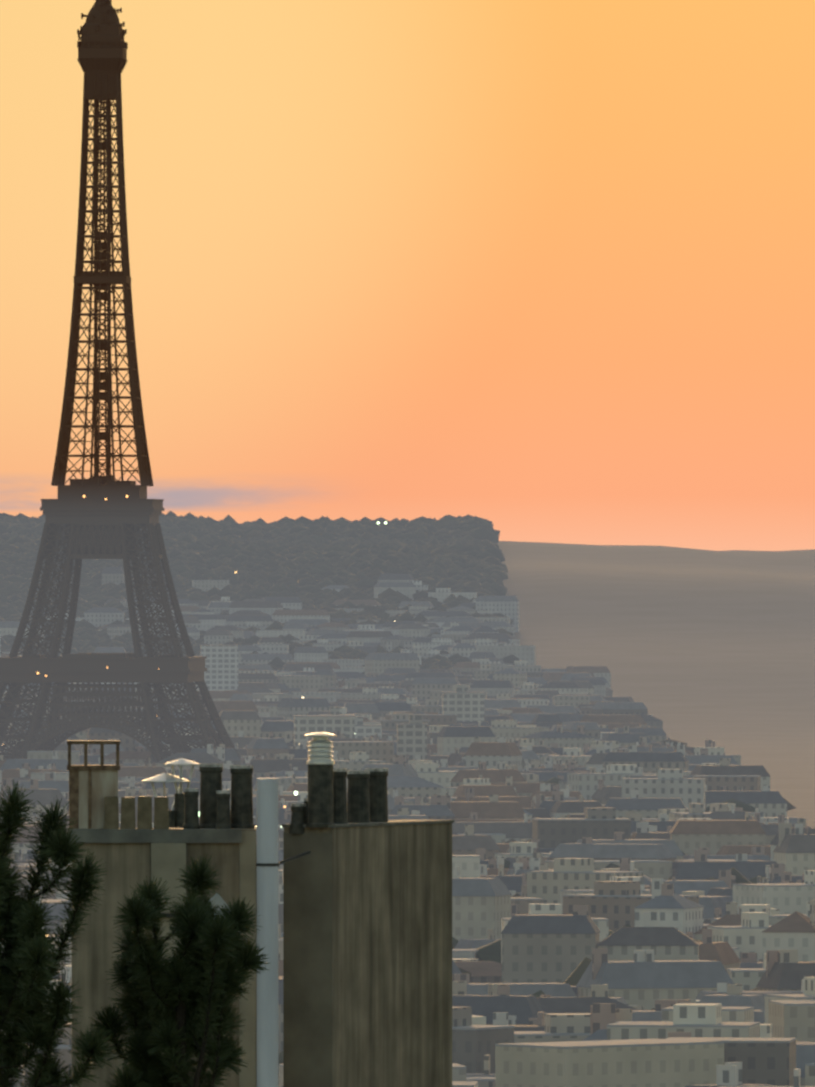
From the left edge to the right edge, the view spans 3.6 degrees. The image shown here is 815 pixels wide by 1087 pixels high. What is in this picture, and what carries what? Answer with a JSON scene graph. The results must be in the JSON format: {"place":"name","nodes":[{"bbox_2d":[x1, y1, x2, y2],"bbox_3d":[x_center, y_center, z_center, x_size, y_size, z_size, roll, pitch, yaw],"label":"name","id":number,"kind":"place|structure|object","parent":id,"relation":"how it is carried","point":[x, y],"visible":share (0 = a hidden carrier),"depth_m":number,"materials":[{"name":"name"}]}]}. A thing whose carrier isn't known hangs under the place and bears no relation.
{"place":"outdoors","nodes":[
{"label":"outdoors","id":0,"kind":"place"},
{"bbox_2d":[0,0,814,550],"label":"sky","id":1,"kind":"structure","parent":0,"point":[543,271],"materials":[{"name":"orange"}]},
{"bbox_2d":[496,541,814,827],"bbox_3d":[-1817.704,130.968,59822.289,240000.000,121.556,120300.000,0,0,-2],"label":"ground","id":2,"kind":"structure","parent":0,"point":[690,647],"depth_m":8869.57,"materials":[{"name":"grey"}]},
{"bbox_2d":[0,0,239,761],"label":"lattice tower","id":3,"kind":"structure","parent":2,"relation":"on","point":[96,523],"depth_m":4687.91,"materials":[{"name":"brown metal"}]},
{"bbox_2d":[0,779,268,1086],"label":"pine tree","id":4,"kind":"object","parent":2,"relation":"on","point":[180,1015],"visible":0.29,"depth_m":71.08,"materials":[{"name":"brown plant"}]},
{"bbox_2d":[0,627,484,761],"bbox_3d":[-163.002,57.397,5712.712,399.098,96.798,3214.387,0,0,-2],"label":"buildings","id":5,"kind":"structure","parent":2,"relation":"on","point":[221,674],"depth_m":5619.40,"materials":[{"name":"grey concrete"}]},
{"bbox_2d":[0,567,535,701],"bbox_3d":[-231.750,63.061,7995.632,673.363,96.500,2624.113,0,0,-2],"label":"distant buildings","id":6,"kind":"structure","parent":2,"relation":"on","point":[462,631],"depth_m":8396.31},
{"bbox_2d":[0,511,795,1084],"bbox_3d":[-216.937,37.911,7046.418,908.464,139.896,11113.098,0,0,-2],"label":"trees","id":7,"kind":"object","parent":2,"relation":"on","point":[304,559],"visible":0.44,"depth_m":9467.34,"materials":[{"name":"green plant"}]},
{"bbox_2d":[0,653,814,1086],"bbox_3d":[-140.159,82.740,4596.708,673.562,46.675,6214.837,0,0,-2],"label":"city buildings","id":8,"kind":"structure","parent":2,"relation":"on","point":[596,745],"depth_m":3188.47,"materials":[{"name":"grey concrete"}]},
{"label":"houses","id":9,"kind":"object","parent":2,"relation":"on","visible":0},
{"bbox_2d":[141,758,256,1086],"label":"vent pipe","id":10,"kind":"object","parent":9,"relation":"on","point":[176,817],"visible":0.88,"depth_m":149.93,"materials":[{"name":"dark weathered metal"},{"name":"galvanized metal"},{"name":"terracotta clay"}]},
{"bbox_2d":[67,732,454,1086],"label":"chimney stacks","id":11,"kind":"object","parent":9,"relation":"on","point":[367,942],"visible":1,"depth_m":110.23,"materials":[{"name":"paint"}]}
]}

